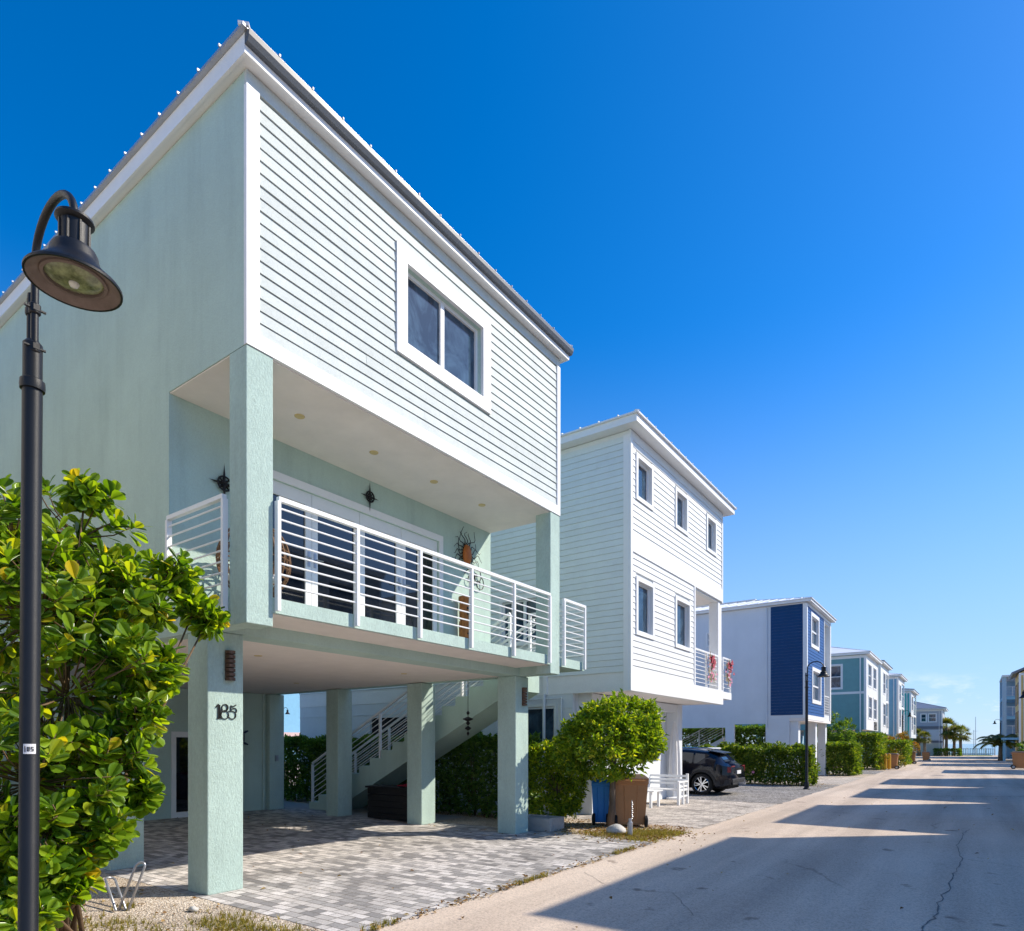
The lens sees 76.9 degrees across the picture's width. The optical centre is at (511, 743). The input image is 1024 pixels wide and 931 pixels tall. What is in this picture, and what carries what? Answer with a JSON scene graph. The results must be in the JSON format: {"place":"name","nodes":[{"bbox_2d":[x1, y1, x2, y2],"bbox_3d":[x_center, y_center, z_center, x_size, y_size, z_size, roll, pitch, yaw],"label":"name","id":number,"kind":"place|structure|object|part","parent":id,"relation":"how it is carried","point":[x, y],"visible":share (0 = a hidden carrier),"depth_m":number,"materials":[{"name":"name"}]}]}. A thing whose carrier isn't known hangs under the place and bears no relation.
{"place":"outdoors","nodes":[
{"label":"outdoors","id":0,"kind":"place"},
{"bbox_2d":[284,694,299,760],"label":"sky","id":1,"kind":"structure","parent":0,"point":[292,718],"depth_m":58.21,"materials":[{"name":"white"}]},
{"bbox_2d":[284,801,463,820],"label":"side path","id":2,"kind":"structure","parent":0,"point":[364,811],"depth_m":15.41,"materials":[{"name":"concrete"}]},
{"bbox_2d":[99,807,652,930],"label":"driveway","id":3,"kind":"structure","parent":0,"point":[447,862],"depth_m":8.67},
{"bbox_2d":[0,20,585,894],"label":"stilt house","id":4,"kind":"structure","parent":3,"relation":"on","point":[316,324],"depth_m":8.02,"materials":[{"name":"green paint"}]},
{"bbox_2d":[171,732,187,817],"bbox_3d":[-7.027,0.670,14.224,0.100,1.860,1.000,0,0,35],"label":"window","id":5,"kind":"structure","parent":4,"relation":"in","point":[179,740],"depth_m":13.98,"materials":[{"name":"glass"}]},
{"bbox_2d":[211,465,229,493],"bbox_3d":[-3.454,-3.120,7.745,0.060,0.500,0.400,0,0,35],"label":"wall star","id":6,"kind":"object","parent":4,"relation":"attached to","point":[225,485],"depth_m":7.73,"materials":[{"name":"metal"}]},
{"bbox_2d":[243,730,247,744],"bbox_3d":[-6.451,-0.140,14.894,0.100,0.790,0.790,0,0,35],"label":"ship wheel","id":7,"kind":"object","parent":4,"relation":"attached to","point":[245,743],"visible":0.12,"depth_m":15.11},
{"bbox_2d":[215,528,291,595],"bbox_3d":[-2.989,-2.036,7.487,0.822,1.072,0.818,0,0,35],"label":"rattan chair","id":8,"kind":"object","parent":4,"relation":"on","point":[287,568],"visible":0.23,"depth_m":7.38,"materials":[{"name":"brown wicker"}]},
{"bbox_2d":[273,480,311,604],"bbox_3d":[-2.988,-2.470,8.500,0.124,1.900,0.842,0,0,35],"label":"french door","id":9,"kind":"structure","parent":4,"relation":"in","point":[279,489],"depth_m":8.68,"materials":[{"name":"white metal"}]},
{"bbox_2d":[312,495,358,613],"bbox_3d":[-2.494,-2.470,9.192,0.124,1.900,0.842,0,0,35],"label":"french door","id":10,"kind":"structure","parent":4,"relation":"in","point":[318,503],"depth_m":9.16,"materials":[{"name":"white metal"}]},
{"bbox_2d":[361,486,376,506],"bbox_3d":[-2.119,-3.680,9.618,0.060,0.450,0.360,0,0,35],"label":"wall star","id":11,"kind":"object","parent":4,"relation":"attached to","point":[369,497],"depth_m":9.61,"materials":[{"name":"metal"}]},
{"bbox_2d":[359,513,401,623],"bbox_3d":[-2.001,-2.470,9.884,0.124,1.900,0.842,0,0,35],"label":"french door","id":12,"kind":"structure","parent":4,"relation":"in","point":[367,521],"depth_m":9.89,"materials":[{"name":"glass"}]},
{"bbox_2d":[401,528,436,631],"bbox_3d":[-1.507,-2.470,10.576,0.124,1.900,0.842,0,0,35],"label":"french door","id":13,"kind":"structure","parent":4,"relation":"in","point":[408,536],"depth_m":10.54,"materials":[{"name":"white glass"}]},
{"bbox_2d":[395,240,490,414],"bbox_3d":[-0.936,-5.575,8.845,0.172,1.370,1.915,0,0,35],"label":"window","id":14,"kind":"structure","parent":4,"relation":"in","point":[430,335],"depth_m":8.81,"materials":[{"name":"white metal"}]},
{"bbox_2d":[458,596,468,637],"bbox_3d":[-0.817,-2.025,11.220,0.237,1.050,0.231,0,0,35],"label":"carved totem","id":15,"kind":"object","parent":4,"relation":"on","point":[463,632],"visible":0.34,"depth_m":11.13,"materials":[{"name":"brown wood"}]},
{"bbox_2d":[452,526,483,589],"bbox_3d":[-0.764,-3.307,11.465,0.122,1.037,0.893,0,0,35],"label":"sunburst ornament","id":16,"kind":"object","parent":4,"relation":"attached to","point":[467,555],"visible":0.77,"depth_m":11.38,"materials":[{"name":"orange metal"}]},
{"bbox_2d":[463,711,472,734],"bbox_3d":[-0.857,-0.745,12.575,0.185,1.190,0.185,0,0,13],"label":"wind chime","id":17,"kind":"object","parent":4,"relation":"hanging from","point":[467,719],"visible":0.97,"depth_m":12.54,"materials":[{"name":"metal"}]},
{"bbox_2d":[365,784,406,820],"bbox_3d":[-2.421,1.240,13.629,1.430,0.680,0.520,0,0,35],"label":"planter box","id":18,"kind":"object","parent":3,"relation":"on","point":[389,802],"visible":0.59,"depth_m":13.49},
{"bbox_2d":[0,0,1023,743],"label":"sky","id":19,"kind":"structure","parent":0,"point":[787,236],"materials":[{"name":"blue"}]},
{"bbox_2d":[77,755,1023,930],"bbox_3d":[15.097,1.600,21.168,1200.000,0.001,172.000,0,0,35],"label":"ground","id":20,"kind":"structure","parent":0,"point":[154,899],"depth_m":6.42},
{"bbox_2d":[17,190,122,930],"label":"street lamp","id":21,"kind":"object","parent":20,"relation":"on","point":[64,267],"visible":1,"depth_m":3.53,"materials":[{"name":"black metal"}]},
{"bbox_2d":[0,468,230,930],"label":"leafy shrub","id":22,"kind":"object","parent":20,"relation":"on","point":[85,827],"visible":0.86,"depth_m":4.85,"materials":[{"name":"green plant"}]},
{"bbox_2d":[104,861,145,911],"bbox_3d":[-3.876,1.379,6.334,0.680,0.489,0.242,0,0,35],"label":"metal stake loop","id":23,"kind":"object","parent":20,"relation":"on","point":[122,898],"visible":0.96,"depth_m":6.21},
{"bbox_2d":[188,906,198,911],"bbox_3d":[-3.036,1.579,6.161,0.119,0.065,0.085,0,0,35],"label":"rock","id":24,"kind":"object","parent":20,"relation":"on","point":[193,909],"visible":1,"depth_m":6.13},
{"bbox_2d":[70,827,685,930],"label":"grass weeds","id":25,"kind":"object","parent":20,"relation":"on","point":[244,923],"depth_m":5.74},
{"bbox_2d":[284,731,543,818],"bbox_3d":[-3.615,0.651,16.496,10.196,1.978,1.088,0,0,35],"label":"hedge","id":26,"kind":"object","parent":20,"relation":"on","point":[477,744],"visible":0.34,"depth_m":14.62,"materials":[{"name":"green plant"}]},
{"bbox_2d":[528,814,563,831],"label":"concrete block","id":27,"kind":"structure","parent":20,"relation":"on","point":[543,823],"depth_m":11.83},
{"bbox_2d":[84,784,1013,930],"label":"fallen leaves","id":28,"kind":"object","parent":20,"relation":"on","point":[567,827],"visible":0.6,"depth_m":10.62,"materials":[{"name":"brown plant"}]},
{"bbox_2d":[528,736,589,818],"bbox_3d":[0.821,0.723,13.112,1.951,1.841,1.210,0,0,35],"label":"leafy shrub","id":29,"kind":"object","parent":20,"relation":"on","point":[553,783],"visible":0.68,"depth_m":12.86,"materials":[{"name":"green plant"}]},
{"bbox_2d":[591,777,609,824],"bbox_3d":[1.772,1.135,12.836,0.386,0.929,0.570,0,0,10],"label":"wheeled bin","id":30,"kind":"object","parent":20,"relation":"on","point":[600,796],"visible":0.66,"depth_m":12.66,"materials":[{"name":"blue plastic"}]},
{"bbox_2d":[549,688,669,826],"bbox_3d":[1.864,0.279,11.998,2.059,2.662,2.570,0,0,35],"label":"round tree","id":31,"kind":"object","parent":20,"relation":"on","point":[632,739],"visible":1,"depth_m":11.58,"materials":[{"name":"green plant"}]},
{"bbox_2d":[606,824,625,833],"bbox_3d":[1.848,1.525,11.473,0.348,0.204,0.276,0,0,35],"label":"rock","id":32,"kind":"object","parent":20,"relation":"on","point":[615,828],"visible":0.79,"depth_m":11.38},
{"bbox_2d":[627,800,632,834],"bbox_3d":[2.050,1.290,11.191,0.091,0.620,0.090,0,0,35],"label":"valve post","id":33,"kind":"object","parent":20,"relation":"on","point":[629,827],"visible":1,"depth_m":11.16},
{"bbox_2d":[614,774,648,826],"bbox_3d":[2.300,1.099,12.609,0.684,0.999,0.808,0,0,5],"label":"wheeled bin","id":34,"kind":"object","parent":20,"relation":"on","point":[634,790],"visible":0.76,"depth_m":12.32,"materials":[{"name":"brown plastic"}]},
{"bbox_2d":[682,724,765,770],"bbox_3d":[10.869,0.269,38.616,11.309,2.929,1.769,0,0,35],"label":"hedge","id":35,"kind":"object","parent":20,"relation":"on","point":[742,740],"visible":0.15,"depth_m":36.98,"materials":[{"name":"green plant"}]},
{"bbox_2d":[750,660,892,734],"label":"stilt house","id":36,"kind":"structure","parent":20,"relation":"on","point":[884,667],"depth_m":51.89,"materials":[{"name":"white"}]},
{"bbox_2d":[883,672,885,694],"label":"window","id":37,"kind":"structure","parent":36,"relation":"in","point":[884,674],"depth_m":53.11,"materials":[{"name":"glass"}]},
{"bbox_2d":[883,703,885,726],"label":"window","id":38,"kind":"structure","parent":36,"relation":"in","point":[884,705],"depth_m":53.27,"materials":[{"name":"glass"}]},
{"bbox_2d":[817,740,863,775],"bbox_3d":[16.636,0.753,33.293,2.581,1.891,2.805,0,0,35],"label":"hedge","id":39,"kind":"object","parent":20,"relation":"on","point":[852,764],"visible":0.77,"depth_m":32.22,"materials":[{"name":"green plant"}]},
{"bbox_2d":[817,731,888,769],"bbox_3d":[21.913,0.448,41.342,3.695,2.546,4.865,0,0,35],"label":"hedge","id":40,"kind":"object","parent":20,"relation":"on","point":[878,741],"visible":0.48,"depth_m":39.08,"materials":[{"name":"green plant"}]},
{"bbox_2d":[873,755,889,769],"bbox_3d":[22.383,1.129,39.226,0.928,0.994,0.883,0,0,-19],"label":"leafy shrub","id":41,"kind":"object","parent":20,"relation":"on","point":[879,763],"visible":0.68,"depth_m":39.03,"materials":[{"name":"green plant"}]},
{"bbox_2d":[883,754,887,769],"bbox_3d":[22.745,1.100,39.296,0.260,1.000,0.253,0,0,35],"label":"safety post","id":42,"kind":"object","parent":20,"relation":"on","point":[885,761],"visible":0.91,"depth_m":39.22,"materials":[{"name":"yellow paint"}]},
{"bbox_2d":[862,739,913,764],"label":"hedge","id":43,"kind":"object","parent":20,"relation":"on","point":[905,746],"visible":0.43,"depth_m":48.11,"materials":[{"name":"green plant"}]},
{"bbox_2d":[897,752,907,766],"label":"leafy plant","id":44,"kind":"object","parent":20,"relation":"on","point":[901,757],"visible":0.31,"depth_m":42.24,"materials":[{"name":"green plant"}]},
{"bbox_2d":[888,731,919,753],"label":"flowering bush","id":45,"kind":"object","parent":20,"relation":"on","point":[903,735],"visible":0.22,"depth_m":54.12,"materials":[{"name":"orange plant"}]},
{"bbox_2d":[902,710,912,737],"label":"street lamp","id":46,"kind":"object","parent":20,"relation":"on","point":[909,715],"visible":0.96,"depth_m":55.66,"materials":[{"name":"black metal"}]},
{"bbox_2d":[901,701,948,755],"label":"stilt house","id":47,"kind":"structure","parent":20,"relation":"on","point":[929,718],"depth_m":84.80,"materials":[{"name":"white metal"}]},
{"bbox_2d":[920,713,926,722],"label":"window","id":48,"kind":"structure","parent":47,"relation":"in","point":[923,716],"depth_m":85.31,"materials":[{"name":"white glass"}]},
{"bbox_2d":[928,713,936,721],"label":"window","id":49,"kind":"structure","parent":47,"relation":"in","point":[932,717],"depth_m":84.75,"materials":[{"name":"glass"}]},
{"bbox_2d":[944,725,964,755],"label":"palm tree","id":50,"kind":"object","parent":20,"relation":"on","point":[954,743],"visible":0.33,"depth_m":84.84,"materials":[{"name":"green plant"}]},
{"bbox_2d":[949,724,973,755],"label":"palm tree","id":51,"kind":"object","parent":20,"relation":"on","point":[960,735],"visible":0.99,"depth_m":83.02,"materials":[{"name":"green plant"}]},
{"bbox_2d":[999,675,1014,756],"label":"stilt house","id":52,"kind":"structure","parent":20,"relation":"on","point":[1007,704],"depth_m":76.77,"materials":[{"name":"blue metal"}]},
{"bbox_2d":[1011,741,1023,755],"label":"leafy shrub","id":53,"kind":"object","parent":20,"relation":"on","point":[1019,745],"visible":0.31,"depth_m":43.55,"materials":[{"name":"green plant"}]},
{"bbox_2d":[435,799,775,827],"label":"driveway","id":54,"kind":"structure","parent":0,"point":[693,813],"depth_m":15.18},
{"bbox_2d":[299,409,736,814],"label":"stilt house","id":55,"kind":"structure","parent":54,"relation":"on","point":[646,505],"depth_m":14.62,"materials":[{"name":"white"}]},
{"bbox_2d":[372,717,406,779],"bbox_3d":[-3.277,0.440,17.794,1.680,2.320,0.020,0,0,35],"label":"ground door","id":56,"kind":"structure","parent":55,"relation":"in","point":[386,720],"depth_m":17.84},
{"bbox_2d":[499,594,535,645],"bbox_3d":[0.297,-2.875,15.141,1.400,1.150,0.130,0,0,35],"label":"window","id":57,"kind":"structure","parent":55,"relation":"in","point":[522,601],"depth_m":15.23,"materials":[{"name":"glass"}]},
{"bbox_2d":[495,703,556,769],"bbox_3d":[0.332,-0.160,15.147,1.750,1.520,0.118,0,0,35],"label":"window","id":58,"kind":"structure","parent":55,"relation":"in","point":[534,715],"depth_m":14.93,"materials":[{"name":"glass"}]},
{"bbox_2d":[635,452,653,510],"bbox_3d":[2.854,-5.720,14.141,0.152,1.000,0.900,0,0,35],"label":"window","id":59,"kind":"structure","parent":55,"relation":"in","point":[641,475],"depth_m":14.27,"materials":[{"name":"white metal"}]},
{"bbox_2d":[635,576,654,639],"bbox_3d":[2.871,-2.955,14.166,0.152,1.250,0.960,0,0,35],"label":"window","id":60,"kind":"structure","parent":55,"relation":"in","point":[642,592],"depth_m":14.31,"materials":[{"name":"white metal"}]},
{"bbox_2d":[674,486,688,535],"bbox_3d":[4.134,-5.720,15.936,0.152,1.000,0.850,0,0,35],"label":"window","id":61,"kind":"structure","parent":55,"relation":"in","point":[679,502],"depth_m":16.07,"materials":[{"name":"white metal"}]},
{"bbox_2d":[674,595,690,651],"bbox_3d":[4.186,-2.955,16.010,0.152,1.250,1.030,0,0,35],"label":"window","id":62,"kind":"structure","parent":55,"relation":"in","point":[680,609],"depth_m":16.13,"materials":[{"name":"white metal"}]},
{"bbox_2d":[706,651,716,681],"bbox_3d":[5.462,-2.084,17.611,0.143,0.870,0.806,0,0,35],"label":"garland","id":63,"kind":"object","parent":55,"relation":"attached to","point":[712,665],"visible":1,"depth_m":17.56,"materials":[{"name":"plant"}]},
{"bbox_2d":[706,513,716,556],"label":"window","id":64,"kind":"structure","parent":55,"relation":"in","point":[709,526],"depth_m":17.90,"materials":[{"name":"white metal"}]},
{"bbox_2d":[725,660,734,686],"bbox_3d":[6.340,-2.072,18.803,0.152,0.846,0.588,0,0,35],"label":"garland","id":65,"kind":"object","parent":55,"relation":"attached to","point":[729,666],"visible":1,"depth_m":18.78,"materials":[{"name":"plant"}]},
{"bbox_2d":[647,789,662,807],"bbox_3d":[3.179,1.385,16.513,1.200,0.430,0.580,0,0,35],"label":"table","id":66,"kind":"object","parent":54,"relation":"on","point":[650,791],"visible":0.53,"depth_m":16.12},
{"bbox_2d":[648,774,688,804],"bbox_3d":[3.807,1.200,17.478,1.760,0.800,0.700,0,0,35],"label":"garden bench","id":67,"kind":"object","parent":54,"relation":"on","point":[683,783],"visible":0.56,"depth_m":17.23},
{"bbox_2d":[666,721,680,799],"bbox_3d":[4.695,0.475,18.638,0.500,2.250,0.500,0,0,35],"label":"closed parasol","id":68,"kind":"object","parent":54,"relation":"on","point":[674,759],"visible":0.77,"depth_m":18.54,"materials":[{"name":"white fabric"}]},
{"bbox_2d":[376,757,1023,930],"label":"road","id":69,"kind":"structure","parent":0,"point":[901,856],"depth_m":7.91,"materials":[{"name":"asphalt"}]},
{"bbox_2d":[888,754,891,769],"bbox_3d":[23.066,1.100,39.436,0.260,1.000,0.253,0,0,35],"label":"safety post","id":70,"kind":"object","parent":69,"relation":"on","point":[889,764],"visible":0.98,"depth_m":39.35,"materials":[{"name":"yellow paint"}]},
{"bbox_2d":[886,753,899,768],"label":"wheeled bin","id":71,"kind":"object","parent":69,"relation":"on","point":[894,760],"visible":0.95,"depth_m":40.18,"materials":[{"name":"brown plastic"}]},
{"bbox_2d":[910,751,916,763],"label":"wheeled bin","id":72,"kind":"object","parent":69,"relation":"on","point":[913,757],"visible":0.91,"depth_m":50.36,"materials":[{"name":"brown plastic"}]},
{"bbox_2d":[922,752,930,760],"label":"wheeled bin","id":73,"kind":"object","parent":69,"relation":"on","point":[925,755],"visible":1,"depth_m":60.05,"materials":[{"name":"brown plastic"}]},
{"bbox_2d":[921,833,963,930],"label":"road crack","id":74,"kind":"object","parent":69,"relation":"on","point":[937,913],"visible":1,"depth_m":6.84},
{"bbox_2d":[932,747,962,755],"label":"hedge","id":75,"kind":"object","parent":69,"relation":"on","point":[959,751],"visible":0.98,"depth_m":82.42,"materials":[{"name":"green plant"}]},
{"bbox_2d":[939,717,958,755],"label":"palm tree","id":76,"kind":"object","parent":69,"relation":"on","point":[946,731],"visible":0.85,"depth_m":84.03,"materials":[{"name":"green plant"}]},
{"bbox_2d":[973,733,1017,760],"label":"coconut palm","id":77,"kind":"object","parent":69,"relation":"on","point":[994,741],"visible":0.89,"depth_m":60.55,"materials":[{"name":"green plant"}]},
{"bbox_2d":[1010,751,1023,768],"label":"wheeled bin","id":78,"kind":"object","parent":69,"relation":"on","point":[1018,759],"visible":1,"depth_m":40.70,"materials":[{"name":"brown plastic"}]},
{"bbox_2d":[684,782,838,803],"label":"gravel yard","id":79,"kind":"structure","parent":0,"point":[757,792],"depth_m":20.67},
{"bbox_2d":[682,747,745,794],"bbox_3d":[5.456,0.859,21.436,4.490,1.483,1.760,0,0,35],"label":"parked car","id":80,"kind":"object","parent":79,"relation":"on","point":[709,771],"visible":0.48,"depth_m":20.13,"materials":[{"name":"paint"}]},
{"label":"side window","id":81,"kind":"part","parent":80,"relation":"part of","materials":[{"name":"black glass"}]},
{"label":"side window","id":82,"kind":"part","parent":80,"relation":"part of","materials":[{"name":"black glass"}]},
{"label":"rear window","id":83,"kind":"part","parent":80,"relation":"part of","materials":[{"name":"blue glass"}]},
{"bbox_2d":[698,740,820,785],"bbox_3d":[9.694,0.766,25.684,4.624,1.789,1.587,0,0,35],"label":"hedge","id":84,"kind":"object","parent":79,"relation":"on","point":[768,751],"visible":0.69,"depth_m":24.95,"materials":[{"name":"green plant"}]},
{"bbox_2d":[803,661,829,788],"bbox_3d":[10.583,-0.637,22.422,0.873,4.475,0.422,0,0,35],"label":"street lamp","id":85,"kind":"object","parent":79,"relation":"on","point":[823,672],"visible":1,"depth_m":22.57,"materials":[{"name":"black metal"}]},
{"bbox_2d":[715,647,882,763],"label":"stilt house","id":86,"kind":"structure","parent":0,"point":[854,684],"depth_m":44.37,"materials":[{"name":"teal"}]},
{"bbox_2d":[831,664,842,689],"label":"window","id":87,"kind":"structure","parent":86,"relation":"in","point":[836,670],"depth_m":44.68,"materials":[{"name":"glass"}]},
{"bbox_2d":[868,662,871,687],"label":"window","id":88,"kind":"structure","parent":86,"relation":"in","point":[869,665],"depth_m":45.48,"materials":[{"name":"white metal"}]},
{"bbox_2d":[868,695,871,719],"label":"window","id":89,"kind":"structure","parent":86,"relation":"in","point":[869,697],"depth_m":45.48,"materials":[{"name":"white metal"}]},
{"bbox_2d":[873,666,876,690],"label":"window","id":90,"kind":"structure","parent":86,"relation":"in","point":[874,671],"depth_m":47.81,"materials":[{"name":"glass"}]},
{"bbox_2d":[873,697,876,720],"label":"window","id":91,"kind":"structure","parent":86,"relation":"in","point":[874,701],"depth_m":47.81,"materials":[{"name":"white metal"}]},
{"bbox_2d":[747,774,862,784],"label":"driveway","id":92,"kind":"structure","parent":0,"point":[832,780],"depth_m":27.97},
{"bbox_2d":[682,597,836,779],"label":"stilt house","id":93,"kind":"structure","parent":92,"relation":"on","point":[772,649],"depth_m":29.33,"materials":[{"name":"white paint"}]},
{"bbox_2d":[706,632,708,647],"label":"window","id":94,"kind":"structure","parent":93,"relation":"in","point":[708,632],"depth_m":30.49,"materials":[{"name":"white metal"}]},
{"bbox_2d":[810,611,819,650],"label":"window","id":95,"kind":"structure","parent":93,"relation":"in","point":[813,626],"depth_m":29.78,"materials":[{"name":"white metal"}]},
{"bbox_2d":[812,667,820,704],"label":"window","id":96,"kind":"structure","parent":93,"relation":"in","point":[815,680],"depth_m":29.98,"materials":[{"name":"white metal"}]},
{"bbox_2d":[764,771,883,773],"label":"gravel yard","id":97,"kind":"structure","parent":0,"point":[870,772],"depth_m":35.73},
{"bbox_2d":[817,711,856,771],"bbox_3d":[18.065,-0.132,36.129,2.247,3.474,2.278,0,0,35],"label":"leafy shrub","id":98,"kind":"object","parent":97,"relation":"on","point":[849,734],"visible":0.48,"depth_m":35.71,"materials":[{"name":"green plant"}]},
{"bbox_2d":[684,744,998,754],"bbox_3d":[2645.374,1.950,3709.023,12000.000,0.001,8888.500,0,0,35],"label":"sea","id":99,"kind":"structure","parent":0,"point":[964,746],"depth_m":329.94,"materials":[{"name":"blue liquid"}]},
{"bbox_2d":[975,717,989,754],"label":"boat mast","id":100,"kind":"object","parent":99,"relation":"on","point":[975,734],"visible":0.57,"depth_m":95.80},
{"bbox_2d":[800,673,907,757],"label":"stilt house","id":101,"kind":"structure","parent":0,"point":[897,681],"depth_m":57.84,"materials":[{"name":"teal"}]},
{"bbox_2d":[817,688,918,748],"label":"stilt house","id":102,"kind":"structure","parent":0,"point":[910,706],"depth_m":66.33,"materials":[{"name":"white wood"}]},
{"bbox_2d":[921,756,997,756],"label":"cross street","id":103,"kind":"structure","parent":0,"point":[963,756],"depth_m":79.95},
{"bbox_2d":[913,728,927,755],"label":"palm tree","id":104,"kind":"object","parent":103,"relation":"on","point":[918,730],"visible":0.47,"depth_m":83.18,"materials":[{"name":"green plant"}]},
{"bbox_2d":[915,730,932,751],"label":"palm tree","id":105,"kind":"object","parent":103,"relation":"on","point":[924,739],"visible":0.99,"depth_m":81.76,"materials":[{"name":"green plant"}]},
{"bbox_2d":[950,755,991,755],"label":"lawn","id":106,"kind":"structure","parent":0,"point":[975,755],"depth_m":87.05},
{"bbox_2d":[949,748,995,754],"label":"sea fence","id":107,"kind":"object","parent":106,"relation":"on","point":[979,753],"visible":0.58,"depth_m":89.10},
{"bbox_2d":[1001,667,1023,760],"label":"stilt house","id":108,"kind":"structure","parent":0,"point":[1018,675],"depth_m":58.74,"materials":[{"name":"wood"}]},
{"bbox_2d":[1015,685,1016,706],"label":"window","id":109,"kind":"structure","parent":108,"relation":"in","point":[1016,685],"depth_m":61.85,"materials":[{"name":"glass"}]},
{"bbox_2d":[1015,712,1016,732],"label":"window","id":110,"kind":"structure","parent":108,"relation":"in","point":[1016,712],"depth_m":61.19,"materials":[{"name":"white metal"}]},
{"bbox_2d":[1017,682,1018,704],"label":"window","id":111,"kind":"structure","parent":108,"relation":"in","point":[1018,682],"depth_m":59.24,"materials":[{"name":"glass"}]},
{"bbox_2d":[1017,711,1018,732],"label":"window","id":112,"kind":"structure","parent":108,"relation":"in","point":[1017,711],"depth_m":59.24,"materials":[{"name":"glass"}]}
]}

